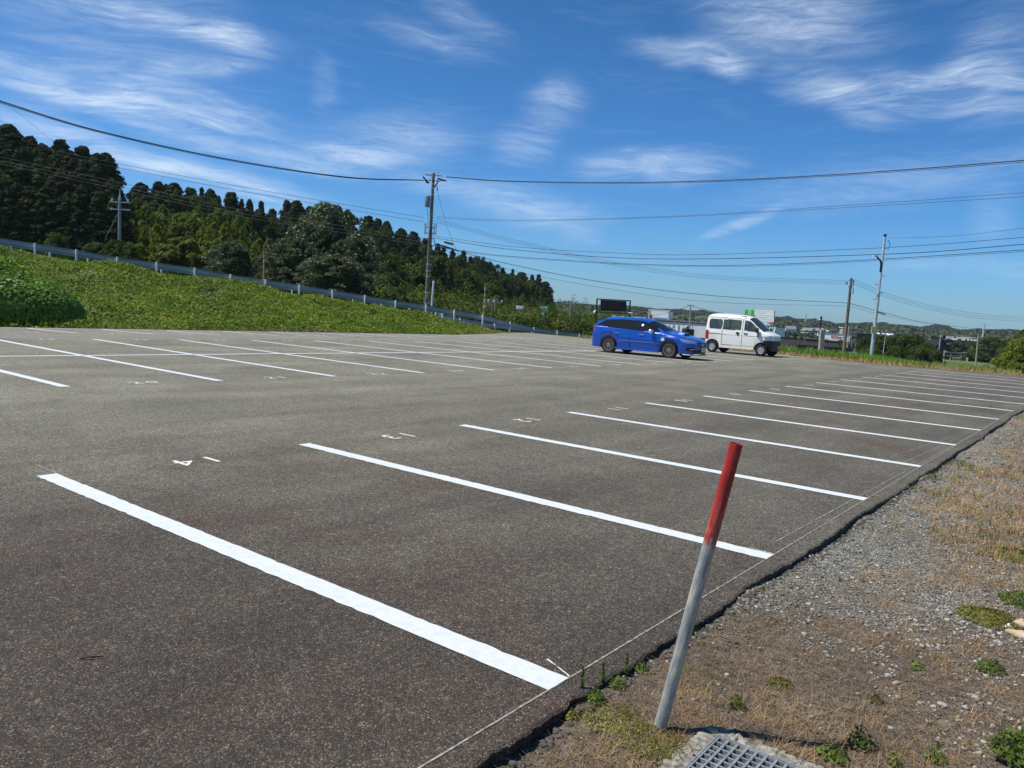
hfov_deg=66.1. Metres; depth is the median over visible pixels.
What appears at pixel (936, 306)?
overhead cable
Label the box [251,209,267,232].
cedar tree
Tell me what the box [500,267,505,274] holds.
cedar tree
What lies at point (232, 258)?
glossy leaved tree
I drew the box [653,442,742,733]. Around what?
leaning post
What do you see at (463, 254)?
cedar tree
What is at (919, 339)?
broadleaf tree
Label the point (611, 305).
display board
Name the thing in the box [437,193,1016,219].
overhead cable
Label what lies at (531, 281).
broadleaf tree
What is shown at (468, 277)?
broadleaf tree
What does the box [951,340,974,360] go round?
broadleaf tree
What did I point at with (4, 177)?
broadleaf tree
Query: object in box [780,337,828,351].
tiled house
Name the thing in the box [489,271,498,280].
cedar tree
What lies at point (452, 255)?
cedar tree
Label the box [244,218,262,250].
cedar tree
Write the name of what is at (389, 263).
broadleaf tree
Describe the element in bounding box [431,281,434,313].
stub pole
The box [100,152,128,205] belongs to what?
cedar tree
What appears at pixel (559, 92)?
sky
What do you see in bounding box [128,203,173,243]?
bamboo clump
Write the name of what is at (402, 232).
cedar tree
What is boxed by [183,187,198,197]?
cedar tree
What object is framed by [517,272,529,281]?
cedar tree
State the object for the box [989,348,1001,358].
broadleaf tree
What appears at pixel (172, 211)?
cedar tree
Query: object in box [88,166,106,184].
cedar tree
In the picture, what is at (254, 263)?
broadleaf tree
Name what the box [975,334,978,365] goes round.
utility pole
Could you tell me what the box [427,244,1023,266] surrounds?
overhead cable
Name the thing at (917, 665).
weed plant
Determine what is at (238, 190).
overhead cable
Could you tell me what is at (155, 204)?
cedar tree
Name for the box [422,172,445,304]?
utility pole
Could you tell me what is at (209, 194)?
cedar tree
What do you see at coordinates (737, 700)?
weed plant
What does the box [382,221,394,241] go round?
cedar tree
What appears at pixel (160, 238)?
bamboo clump
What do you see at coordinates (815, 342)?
tiled house
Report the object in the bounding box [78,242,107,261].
broadleaf tree
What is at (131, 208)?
cedar tree
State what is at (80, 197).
cedar tree
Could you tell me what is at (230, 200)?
cedar tree
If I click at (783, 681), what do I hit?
weed plant
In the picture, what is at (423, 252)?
broadleaf tree
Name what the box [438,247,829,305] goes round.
overhead cable
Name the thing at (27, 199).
cedar tree
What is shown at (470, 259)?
cedar tree
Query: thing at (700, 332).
white container
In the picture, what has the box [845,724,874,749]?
weed plant
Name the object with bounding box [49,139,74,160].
cedar tree
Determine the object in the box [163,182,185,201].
cedar tree
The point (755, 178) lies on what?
overhead cable
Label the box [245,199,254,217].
cedar tree
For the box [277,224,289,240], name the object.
cedar tree
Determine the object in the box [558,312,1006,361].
plain trees
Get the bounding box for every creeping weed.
[582,701,646,735]
[619,723,687,764]
[956,605,1020,629]
[983,545,1023,564]
[997,589,1023,609]
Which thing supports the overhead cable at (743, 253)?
attached to the utility pole at (428, 203)
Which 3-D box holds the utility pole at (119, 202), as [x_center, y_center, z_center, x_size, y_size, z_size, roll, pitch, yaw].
[-31.695,-12.341,63.297,2.032,6.518,0.273,3,5,-1]
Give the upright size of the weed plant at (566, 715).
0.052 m
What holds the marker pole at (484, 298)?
on the road
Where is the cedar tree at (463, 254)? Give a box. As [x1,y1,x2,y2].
[460,250,468,263]
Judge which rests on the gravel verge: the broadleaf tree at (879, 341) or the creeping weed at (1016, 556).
the creeping weed at (1016, 556)
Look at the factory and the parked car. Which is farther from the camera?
the factory
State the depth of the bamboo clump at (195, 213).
77.06 m
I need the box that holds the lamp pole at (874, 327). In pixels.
[870,234,889,354]
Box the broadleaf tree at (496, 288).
[476,280,512,313]
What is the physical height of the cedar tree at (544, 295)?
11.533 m
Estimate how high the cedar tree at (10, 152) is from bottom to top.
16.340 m
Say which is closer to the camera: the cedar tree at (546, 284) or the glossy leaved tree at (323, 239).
the glossy leaved tree at (323, 239)
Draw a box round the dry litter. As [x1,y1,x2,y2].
[492,521,1023,767]
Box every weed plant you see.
[563,708,582,721]
[587,687,609,704]
[608,674,628,690]
[634,654,649,674]
[720,690,746,713]
[764,676,793,691]
[815,742,848,764]
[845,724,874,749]
[865,693,884,702]
[884,752,902,766]
[908,660,924,669]
[917,738,957,766]
[965,718,1023,767]
[973,659,1008,675]
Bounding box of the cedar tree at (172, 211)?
[166,209,175,216]
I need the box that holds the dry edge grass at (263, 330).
[0,321,550,334]
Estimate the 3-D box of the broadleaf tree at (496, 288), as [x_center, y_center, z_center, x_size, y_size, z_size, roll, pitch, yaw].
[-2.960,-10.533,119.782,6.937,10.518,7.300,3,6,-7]
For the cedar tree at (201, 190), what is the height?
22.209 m
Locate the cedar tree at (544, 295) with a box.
[539,287,552,314]
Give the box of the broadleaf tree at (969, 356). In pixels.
[962,352,974,360]
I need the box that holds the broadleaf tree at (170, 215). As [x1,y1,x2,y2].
[164,213,188,263]
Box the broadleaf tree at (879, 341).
[869,335,890,356]
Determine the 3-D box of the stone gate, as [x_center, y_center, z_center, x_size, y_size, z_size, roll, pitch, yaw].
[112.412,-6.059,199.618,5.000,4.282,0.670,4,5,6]
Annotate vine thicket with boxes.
[359,266,623,335]
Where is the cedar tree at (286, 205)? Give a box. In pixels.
[278,199,289,224]
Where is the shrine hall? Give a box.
[929,335,953,359]
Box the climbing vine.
[0,255,84,325]
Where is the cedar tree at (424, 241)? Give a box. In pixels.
[421,238,432,247]
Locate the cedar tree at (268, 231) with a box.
[261,225,279,249]
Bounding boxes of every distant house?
[785,326,795,331]
[800,328,814,332]
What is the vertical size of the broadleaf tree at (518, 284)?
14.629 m
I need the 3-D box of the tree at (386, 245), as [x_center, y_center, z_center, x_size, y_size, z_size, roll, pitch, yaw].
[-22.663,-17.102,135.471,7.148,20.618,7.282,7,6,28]
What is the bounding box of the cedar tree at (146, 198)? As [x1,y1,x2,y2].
[138,195,150,202]
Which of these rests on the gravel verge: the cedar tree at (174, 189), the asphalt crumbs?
the asphalt crumbs
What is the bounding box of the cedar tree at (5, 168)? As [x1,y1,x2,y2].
[0,161,14,177]
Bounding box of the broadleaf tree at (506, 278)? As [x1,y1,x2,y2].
[498,273,516,303]
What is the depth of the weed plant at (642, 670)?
3.50 m
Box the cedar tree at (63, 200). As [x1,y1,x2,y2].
[45,194,81,260]
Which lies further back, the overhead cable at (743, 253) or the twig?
the overhead cable at (743, 253)
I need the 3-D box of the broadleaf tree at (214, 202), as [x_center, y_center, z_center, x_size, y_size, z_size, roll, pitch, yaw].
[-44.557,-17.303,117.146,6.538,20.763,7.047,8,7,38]
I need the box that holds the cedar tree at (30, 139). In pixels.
[23,135,37,150]
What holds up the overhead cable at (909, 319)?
attached to the utility pole at (847, 319)
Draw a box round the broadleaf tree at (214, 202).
[203,198,224,214]
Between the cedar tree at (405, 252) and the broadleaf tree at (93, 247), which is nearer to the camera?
the broadleaf tree at (93, 247)
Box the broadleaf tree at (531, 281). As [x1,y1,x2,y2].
[524,280,541,297]
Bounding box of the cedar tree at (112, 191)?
[101,178,133,229]
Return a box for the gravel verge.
[488,412,1023,767]
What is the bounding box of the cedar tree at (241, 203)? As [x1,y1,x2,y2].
[239,199,243,206]
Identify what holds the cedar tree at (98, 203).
on the ground at (951, 363)
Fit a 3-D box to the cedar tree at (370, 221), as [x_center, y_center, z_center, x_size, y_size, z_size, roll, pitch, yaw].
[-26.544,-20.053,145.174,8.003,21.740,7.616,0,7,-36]
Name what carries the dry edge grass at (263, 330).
on the ground at (951, 363)
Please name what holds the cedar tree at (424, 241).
on the ground at (951, 363)
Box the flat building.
[850,332,886,351]
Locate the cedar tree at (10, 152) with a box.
[0,140,20,164]
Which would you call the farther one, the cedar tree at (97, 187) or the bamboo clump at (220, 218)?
the bamboo clump at (220, 218)
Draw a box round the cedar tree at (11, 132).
[0,123,34,158]
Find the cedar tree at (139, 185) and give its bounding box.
[127,182,150,201]
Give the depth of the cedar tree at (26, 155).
79.46 m
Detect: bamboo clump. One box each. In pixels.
[126,242,177,273]
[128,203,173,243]
[129,219,156,259]
[149,212,185,273]
[150,206,208,275]
[155,237,196,275]
[176,216,218,275]
[177,236,220,276]
[195,221,246,253]
[206,205,243,241]
[226,217,259,248]
[243,238,276,269]
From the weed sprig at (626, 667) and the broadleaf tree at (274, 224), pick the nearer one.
the weed sprig at (626, 667)
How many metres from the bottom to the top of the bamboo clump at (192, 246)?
5.794 m
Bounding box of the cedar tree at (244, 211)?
[239,207,249,223]
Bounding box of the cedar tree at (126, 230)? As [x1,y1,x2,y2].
[89,199,137,242]
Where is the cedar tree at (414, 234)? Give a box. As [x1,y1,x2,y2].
[402,231,421,247]
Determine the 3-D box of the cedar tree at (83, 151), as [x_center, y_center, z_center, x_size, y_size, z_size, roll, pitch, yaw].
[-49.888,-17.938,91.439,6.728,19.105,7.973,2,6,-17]
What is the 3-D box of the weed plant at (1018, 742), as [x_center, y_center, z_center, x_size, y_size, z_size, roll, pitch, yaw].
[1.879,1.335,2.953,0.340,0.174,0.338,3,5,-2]
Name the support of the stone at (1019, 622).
on the gravel verge
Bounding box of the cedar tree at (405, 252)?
[399,248,411,265]
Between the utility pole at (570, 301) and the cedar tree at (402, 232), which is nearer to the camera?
the utility pole at (570, 301)
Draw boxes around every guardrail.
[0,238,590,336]
[2,245,542,333]
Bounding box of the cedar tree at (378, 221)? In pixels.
[374,218,382,238]
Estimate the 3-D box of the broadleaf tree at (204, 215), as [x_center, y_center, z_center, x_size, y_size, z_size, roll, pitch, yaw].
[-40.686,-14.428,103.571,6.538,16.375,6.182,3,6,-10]
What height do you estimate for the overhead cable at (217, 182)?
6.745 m
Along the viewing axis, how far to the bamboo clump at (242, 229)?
81.43 m
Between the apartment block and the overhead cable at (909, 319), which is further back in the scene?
the apartment block
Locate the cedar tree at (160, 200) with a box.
[151,192,169,208]
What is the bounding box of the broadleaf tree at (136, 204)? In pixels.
[131,198,155,214]
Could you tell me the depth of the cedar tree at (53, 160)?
79.65 m
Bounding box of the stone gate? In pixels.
[945,351,966,360]
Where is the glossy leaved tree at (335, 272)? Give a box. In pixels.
[291,254,387,302]
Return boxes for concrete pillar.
[818,329,824,350]
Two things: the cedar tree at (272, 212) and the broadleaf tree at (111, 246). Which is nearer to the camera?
the broadleaf tree at (111, 246)
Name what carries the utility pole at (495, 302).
on the ground at (951, 363)
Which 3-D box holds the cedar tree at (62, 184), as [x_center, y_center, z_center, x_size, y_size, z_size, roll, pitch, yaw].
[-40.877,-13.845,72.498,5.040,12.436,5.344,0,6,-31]
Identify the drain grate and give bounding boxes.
[659,725,822,767]
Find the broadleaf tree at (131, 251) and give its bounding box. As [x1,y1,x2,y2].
[115,243,151,270]
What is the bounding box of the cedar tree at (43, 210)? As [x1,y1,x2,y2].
[26,185,58,254]
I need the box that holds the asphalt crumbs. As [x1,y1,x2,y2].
[504,459,964,767]
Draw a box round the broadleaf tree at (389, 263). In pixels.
[371,254,410,290]
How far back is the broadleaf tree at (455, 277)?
115.51 m
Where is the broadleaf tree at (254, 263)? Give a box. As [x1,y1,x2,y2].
[250,253,275,287]
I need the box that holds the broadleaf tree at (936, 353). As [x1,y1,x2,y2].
[928,348,948,366]
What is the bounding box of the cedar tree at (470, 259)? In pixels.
[468,256,474,263]
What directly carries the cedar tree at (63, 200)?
on the ground at (951, 363)
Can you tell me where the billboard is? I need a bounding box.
[745,310,775,330]
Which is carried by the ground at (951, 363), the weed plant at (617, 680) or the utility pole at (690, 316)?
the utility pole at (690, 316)
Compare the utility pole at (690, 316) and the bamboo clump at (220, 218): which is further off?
the utility pole at (690, 316)
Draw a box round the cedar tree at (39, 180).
[27,174,45,189]
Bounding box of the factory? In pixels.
[818,333,850,341]
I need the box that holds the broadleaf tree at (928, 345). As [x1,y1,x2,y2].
[919,341,933,349]
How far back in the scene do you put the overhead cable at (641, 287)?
62.84 m
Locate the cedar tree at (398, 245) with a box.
[393,239,407,254]
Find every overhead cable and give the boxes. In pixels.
[0,101,423,180]
[1,121,423,217]
[2,157,419,237]
[3,161,420,241]
[3,164,420,244]
[57,154,422,221]
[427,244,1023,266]
[429,244,1019,265]
[431,235,1023,254]
[431,237,1023,258]
[434,243,456,250]
[436,220,821,281]
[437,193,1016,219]
[437,222,830,283]
[437,246,841,302]
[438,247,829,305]
[439,219,844,280]
[446,160,1023,182]
[446,196,1023,220]
[448,162,1020,183]
[850,303,992,330]
[855,282,1011,318]
[857,285,1008,320]
[858,281,1014,316]
[906,228,1019,237]
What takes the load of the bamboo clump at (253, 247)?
on the ground at (951, 363)
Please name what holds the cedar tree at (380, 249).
on the ground at (951, 363)
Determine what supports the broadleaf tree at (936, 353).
on the ground at (951, 363)
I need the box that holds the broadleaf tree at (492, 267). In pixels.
[484,261,500,275]
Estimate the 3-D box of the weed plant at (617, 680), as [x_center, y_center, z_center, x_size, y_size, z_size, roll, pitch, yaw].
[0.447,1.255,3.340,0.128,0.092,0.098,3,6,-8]
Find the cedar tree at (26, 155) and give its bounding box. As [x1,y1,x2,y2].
[15,147,34,169]
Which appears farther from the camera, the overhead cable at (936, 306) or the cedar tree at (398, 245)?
the cedar tree at (398, 245)
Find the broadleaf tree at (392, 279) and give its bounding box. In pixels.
[368,272,408,303]
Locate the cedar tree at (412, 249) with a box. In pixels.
[404,238,419,256]
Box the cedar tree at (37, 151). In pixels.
[31,143,53,160]
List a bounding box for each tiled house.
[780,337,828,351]
[803,337,850,347]
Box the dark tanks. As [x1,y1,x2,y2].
[682,328,693,335]
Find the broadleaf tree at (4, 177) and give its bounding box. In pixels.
[0,171,10,247]
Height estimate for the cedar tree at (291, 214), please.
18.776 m
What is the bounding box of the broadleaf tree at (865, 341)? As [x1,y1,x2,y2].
[854,336,870,354]
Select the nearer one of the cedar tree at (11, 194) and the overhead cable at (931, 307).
the cedar tree at (11, 194)
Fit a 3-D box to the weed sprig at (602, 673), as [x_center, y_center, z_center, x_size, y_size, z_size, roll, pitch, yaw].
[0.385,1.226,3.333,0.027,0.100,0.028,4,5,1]
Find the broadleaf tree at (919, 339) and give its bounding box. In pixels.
[909,333,923,345]
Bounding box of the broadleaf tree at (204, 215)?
[198,212,212,220]
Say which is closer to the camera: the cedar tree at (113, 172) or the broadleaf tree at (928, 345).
the cedar tree at (113, 172)
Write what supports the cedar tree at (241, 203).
on the ground at (951, 363)
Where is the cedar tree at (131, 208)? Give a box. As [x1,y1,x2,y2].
[126,201,135,211]
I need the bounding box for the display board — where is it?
[593,298,631,323]
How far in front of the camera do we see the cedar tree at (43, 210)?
63.10 m
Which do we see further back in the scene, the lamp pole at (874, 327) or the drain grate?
the lamp pole at (874, 327)
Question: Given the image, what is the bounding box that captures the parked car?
[592,315,706,357]
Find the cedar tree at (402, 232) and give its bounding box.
[394,228,408,244]
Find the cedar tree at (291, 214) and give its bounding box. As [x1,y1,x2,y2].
[282,210,298,225]
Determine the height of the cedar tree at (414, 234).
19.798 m
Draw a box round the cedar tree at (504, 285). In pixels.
[498,280,512,305]
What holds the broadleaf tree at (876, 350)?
on the ground at (951, 363)
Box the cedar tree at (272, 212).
[266,208,277,221]
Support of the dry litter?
on the gravel verge
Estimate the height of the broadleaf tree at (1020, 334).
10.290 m
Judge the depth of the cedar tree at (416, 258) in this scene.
123.35 m
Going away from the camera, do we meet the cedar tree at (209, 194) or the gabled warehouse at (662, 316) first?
the cedar tree at (209, 194)
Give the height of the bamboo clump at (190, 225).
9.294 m
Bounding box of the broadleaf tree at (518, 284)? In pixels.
[511,275,528,309]
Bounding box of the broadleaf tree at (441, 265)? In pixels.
[417,254,478,304]
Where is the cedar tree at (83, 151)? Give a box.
[74,146,91,162]
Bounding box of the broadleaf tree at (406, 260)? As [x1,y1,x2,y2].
[389,253,410,269]
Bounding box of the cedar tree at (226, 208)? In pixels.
[222,206,230,213]
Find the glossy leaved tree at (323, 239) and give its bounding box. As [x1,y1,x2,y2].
[261,201,376,258]
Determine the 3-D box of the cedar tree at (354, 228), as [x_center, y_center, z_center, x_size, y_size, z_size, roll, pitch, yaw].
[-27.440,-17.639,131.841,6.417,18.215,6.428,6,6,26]
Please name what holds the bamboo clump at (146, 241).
on the ground at (951, 363)
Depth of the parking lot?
5.71 m
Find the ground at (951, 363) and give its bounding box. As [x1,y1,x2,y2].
[0,253,1023,374]
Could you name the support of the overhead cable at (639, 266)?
attached to the utility pole at (428, 203)
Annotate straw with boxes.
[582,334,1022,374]
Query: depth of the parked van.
38.31 m
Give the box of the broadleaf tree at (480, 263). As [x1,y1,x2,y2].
[472,256,489,273]
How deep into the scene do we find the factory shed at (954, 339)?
429.56 m
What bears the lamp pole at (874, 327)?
on the ground at (951, 363)
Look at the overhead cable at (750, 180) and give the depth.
43.22 m
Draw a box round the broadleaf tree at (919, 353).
[907,345,933,362]
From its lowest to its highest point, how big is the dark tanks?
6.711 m
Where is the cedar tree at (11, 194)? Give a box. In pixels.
[0,178,29,250]
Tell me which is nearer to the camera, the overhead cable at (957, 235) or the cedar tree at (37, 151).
the overhead cable at (957, 235)
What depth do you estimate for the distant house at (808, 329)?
624.36 m
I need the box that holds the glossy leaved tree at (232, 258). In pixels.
[196,241,269,286]
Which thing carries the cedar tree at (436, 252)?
on the ground at (951, 363)
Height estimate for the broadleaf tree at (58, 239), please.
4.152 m
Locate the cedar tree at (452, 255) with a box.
[449,250,455,259]
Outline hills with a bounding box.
[559,307,1005,338]
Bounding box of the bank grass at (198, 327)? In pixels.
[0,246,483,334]
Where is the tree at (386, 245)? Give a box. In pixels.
[375,224,393,254]
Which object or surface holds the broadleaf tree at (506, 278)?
on the ground at (951, 363)
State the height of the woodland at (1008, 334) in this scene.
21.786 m
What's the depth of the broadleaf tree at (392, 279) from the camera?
64.97 m
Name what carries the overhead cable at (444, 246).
attached to the utility pole at (428, 203)
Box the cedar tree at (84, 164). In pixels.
[73,159,92,179]
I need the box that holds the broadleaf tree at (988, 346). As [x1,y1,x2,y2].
[966,336,1007,362]
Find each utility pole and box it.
[105,190,130,240]
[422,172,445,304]
[487,299,502,313]
[563,299,577,327]
[687,304,693,328]
[842,278,853,352]
[851,327,856,347]
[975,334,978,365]
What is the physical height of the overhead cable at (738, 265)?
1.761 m
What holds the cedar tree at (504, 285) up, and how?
on the ground at (951, 363)
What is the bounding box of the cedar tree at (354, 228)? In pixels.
[350,224,358,237]
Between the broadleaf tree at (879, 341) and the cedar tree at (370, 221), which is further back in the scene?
the cedar tree at (370, 221)
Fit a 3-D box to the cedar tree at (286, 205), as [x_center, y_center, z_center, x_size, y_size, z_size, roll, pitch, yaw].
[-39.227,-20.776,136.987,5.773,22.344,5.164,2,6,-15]
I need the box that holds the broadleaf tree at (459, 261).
[453,255,469,270]
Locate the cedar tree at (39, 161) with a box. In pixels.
[28,157,46,175]
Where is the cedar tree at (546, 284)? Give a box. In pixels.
[541,281,555,315]
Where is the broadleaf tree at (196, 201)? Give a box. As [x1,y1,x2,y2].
[187,192,209,216]
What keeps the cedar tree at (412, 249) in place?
on the ground at (951, 363)
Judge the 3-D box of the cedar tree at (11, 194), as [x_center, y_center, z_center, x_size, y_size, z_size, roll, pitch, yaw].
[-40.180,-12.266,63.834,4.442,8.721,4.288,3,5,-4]
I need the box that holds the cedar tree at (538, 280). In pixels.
[535,274,541,287]
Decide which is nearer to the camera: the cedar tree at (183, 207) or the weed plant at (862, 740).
the weed plant at (862, 740)
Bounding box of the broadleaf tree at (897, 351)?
[882,345,909,360]
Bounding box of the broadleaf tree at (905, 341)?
[896,334,916,355]
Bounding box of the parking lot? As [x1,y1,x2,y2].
[0,327,1023,767]
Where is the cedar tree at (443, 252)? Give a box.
[441,247,448,256]
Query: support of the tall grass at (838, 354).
on the ground at (951, 363)
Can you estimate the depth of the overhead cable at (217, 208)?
60.72 m
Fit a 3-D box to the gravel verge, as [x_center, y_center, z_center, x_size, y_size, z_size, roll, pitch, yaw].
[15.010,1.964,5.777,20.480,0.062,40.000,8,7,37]
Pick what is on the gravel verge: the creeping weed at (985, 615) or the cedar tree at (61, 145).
the creeping weed at (985, 615)
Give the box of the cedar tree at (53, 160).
[43,154,61,178]
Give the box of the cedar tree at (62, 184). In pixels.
[53,164,74,197]
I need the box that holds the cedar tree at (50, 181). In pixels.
[42,176,56,196]
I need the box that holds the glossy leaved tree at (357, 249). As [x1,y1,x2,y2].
[330,235,387,302]
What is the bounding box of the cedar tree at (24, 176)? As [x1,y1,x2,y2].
[9,163,36,186]
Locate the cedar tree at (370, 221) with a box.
[357,215,377,240]
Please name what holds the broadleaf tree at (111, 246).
on the ground at (951, 363)
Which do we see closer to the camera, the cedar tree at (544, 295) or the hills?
the cedar tree at (544, 295)
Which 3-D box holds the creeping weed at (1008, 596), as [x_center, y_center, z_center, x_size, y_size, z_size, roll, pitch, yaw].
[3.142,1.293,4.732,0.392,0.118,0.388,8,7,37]
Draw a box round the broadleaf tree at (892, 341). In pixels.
[886,336,900,355]
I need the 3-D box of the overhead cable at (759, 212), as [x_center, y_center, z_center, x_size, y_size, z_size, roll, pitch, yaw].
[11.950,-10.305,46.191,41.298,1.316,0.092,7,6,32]
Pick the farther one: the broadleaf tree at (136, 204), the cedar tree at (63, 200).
the broadleaf tree at (136, 204)
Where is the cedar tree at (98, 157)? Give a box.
[87,153,110,179]
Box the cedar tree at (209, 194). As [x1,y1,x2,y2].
[201,188,219,206]
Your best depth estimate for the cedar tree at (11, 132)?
83.46 m
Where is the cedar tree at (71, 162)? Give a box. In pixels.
[57,152,78,169]
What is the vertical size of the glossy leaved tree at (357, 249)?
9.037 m
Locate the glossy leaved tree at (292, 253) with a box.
[255,236,324,294]
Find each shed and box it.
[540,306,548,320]
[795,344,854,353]
[944,338,976,341]
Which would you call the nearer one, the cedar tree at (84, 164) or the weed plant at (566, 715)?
the weed plant at (566, 715)
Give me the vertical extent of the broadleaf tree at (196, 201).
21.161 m
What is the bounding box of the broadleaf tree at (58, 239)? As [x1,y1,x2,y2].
[36,232,72,260]
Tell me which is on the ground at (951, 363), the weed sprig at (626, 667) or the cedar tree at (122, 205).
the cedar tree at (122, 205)
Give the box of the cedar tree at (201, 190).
[198,187,203,195]
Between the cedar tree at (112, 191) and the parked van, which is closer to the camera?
the parked van
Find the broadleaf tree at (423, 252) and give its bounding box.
[418,243,434,257]
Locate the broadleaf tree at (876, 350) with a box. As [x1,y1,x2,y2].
[855,345,881,357]
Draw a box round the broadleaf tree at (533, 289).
[519,282,546,317]
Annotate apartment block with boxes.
[839,327,851,334]
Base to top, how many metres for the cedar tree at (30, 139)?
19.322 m
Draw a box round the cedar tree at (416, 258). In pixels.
[411,254,421,264]
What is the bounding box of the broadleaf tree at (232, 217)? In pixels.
[226,210,246,226]
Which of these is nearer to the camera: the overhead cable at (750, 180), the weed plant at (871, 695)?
the weed plant at (871, 695)
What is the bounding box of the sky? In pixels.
[0,0,1023,329]
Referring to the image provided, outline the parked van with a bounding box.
[705,313,780,355]
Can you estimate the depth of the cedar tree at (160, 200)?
110.25 m
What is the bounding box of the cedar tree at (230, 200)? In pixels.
[222,192,239,210]
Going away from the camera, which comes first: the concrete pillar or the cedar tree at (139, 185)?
the concrete pillar
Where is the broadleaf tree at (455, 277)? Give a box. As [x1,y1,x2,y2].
[452,273,469,304]
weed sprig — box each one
[579,665,584,688]
[600,663,604,683]
[624,651,629,673]
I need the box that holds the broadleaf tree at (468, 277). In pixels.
[456,268,487,306]
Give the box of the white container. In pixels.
[694,326,705,340]
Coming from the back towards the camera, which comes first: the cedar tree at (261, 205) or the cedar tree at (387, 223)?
the cedar tree at (387, 223)
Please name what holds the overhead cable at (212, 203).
attached to the utility pole at (428, 203)
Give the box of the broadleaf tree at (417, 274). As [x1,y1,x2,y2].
[401,263,448,305]
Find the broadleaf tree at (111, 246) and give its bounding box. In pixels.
[98,239,127,265]
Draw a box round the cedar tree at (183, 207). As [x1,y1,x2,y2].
[177,196,192,212]
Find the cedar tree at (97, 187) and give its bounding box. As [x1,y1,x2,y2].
[89,184,110,196]
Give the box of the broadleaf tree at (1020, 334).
[994,330,1023,363]
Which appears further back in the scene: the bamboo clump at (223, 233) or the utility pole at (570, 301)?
the utility pole at (570, 301)
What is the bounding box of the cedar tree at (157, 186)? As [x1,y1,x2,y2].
[148,181,165,199]
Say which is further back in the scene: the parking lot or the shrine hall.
the shrine hall
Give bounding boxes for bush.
[982,337,1023,373]
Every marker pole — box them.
[263,251,264,283]
[483,284,485,313]
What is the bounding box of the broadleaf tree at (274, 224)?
[267,216,280,231]
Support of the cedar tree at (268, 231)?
on the ground at (951, 363)
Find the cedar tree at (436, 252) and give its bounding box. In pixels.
[434,250,443,255]
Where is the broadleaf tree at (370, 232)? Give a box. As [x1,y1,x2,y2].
[358,225,379,247]
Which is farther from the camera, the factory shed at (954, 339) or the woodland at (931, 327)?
the woodland at (931, 327)
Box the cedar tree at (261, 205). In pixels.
[258,201,266,224]
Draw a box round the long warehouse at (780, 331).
[653,319,785,336]
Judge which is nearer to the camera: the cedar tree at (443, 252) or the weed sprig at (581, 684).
the weed sprig at (581, 684)
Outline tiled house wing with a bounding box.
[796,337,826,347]
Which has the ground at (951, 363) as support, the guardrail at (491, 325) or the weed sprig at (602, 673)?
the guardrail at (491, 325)
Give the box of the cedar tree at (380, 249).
[374,244,384,255]
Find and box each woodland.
[555,301,1019,331]
[557,304,1020,339]
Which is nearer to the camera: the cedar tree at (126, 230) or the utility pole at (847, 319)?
the cedar tree at (126, 230)
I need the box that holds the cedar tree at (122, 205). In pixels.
[109,196,135,243]
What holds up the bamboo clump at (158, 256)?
on the ground at (951, 363)
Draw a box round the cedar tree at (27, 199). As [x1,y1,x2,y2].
[6,186,48,253]
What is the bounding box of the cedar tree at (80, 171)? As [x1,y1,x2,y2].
[67,167,95,193]
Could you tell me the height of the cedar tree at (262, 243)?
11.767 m
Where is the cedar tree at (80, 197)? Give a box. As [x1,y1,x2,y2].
[56,187,96,258]
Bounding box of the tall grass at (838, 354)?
[731,343,1020,373]
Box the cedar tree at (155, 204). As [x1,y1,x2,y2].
[150,201,164,215]
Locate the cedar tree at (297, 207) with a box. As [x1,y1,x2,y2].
[284,200,305,216]
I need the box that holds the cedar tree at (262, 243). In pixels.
[247,233,264,256]
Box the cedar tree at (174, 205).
[165,197,179,212]
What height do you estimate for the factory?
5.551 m
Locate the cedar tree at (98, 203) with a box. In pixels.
[71,191,117,259]
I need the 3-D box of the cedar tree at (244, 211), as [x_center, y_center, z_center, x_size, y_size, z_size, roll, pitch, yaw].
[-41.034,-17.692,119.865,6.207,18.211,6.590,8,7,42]
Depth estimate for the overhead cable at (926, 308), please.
81.13 m
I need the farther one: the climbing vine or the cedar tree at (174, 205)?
the cedar tree at (174, 205)
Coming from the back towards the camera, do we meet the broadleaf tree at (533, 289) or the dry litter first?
the broadleaf tree at (533, 289)
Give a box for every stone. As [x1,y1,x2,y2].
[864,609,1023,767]
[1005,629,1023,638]
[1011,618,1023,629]
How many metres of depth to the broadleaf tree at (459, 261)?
148.91 m
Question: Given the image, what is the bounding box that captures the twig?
[80,656,103,658]
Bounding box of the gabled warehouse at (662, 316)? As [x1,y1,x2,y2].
[648,309,672,319]

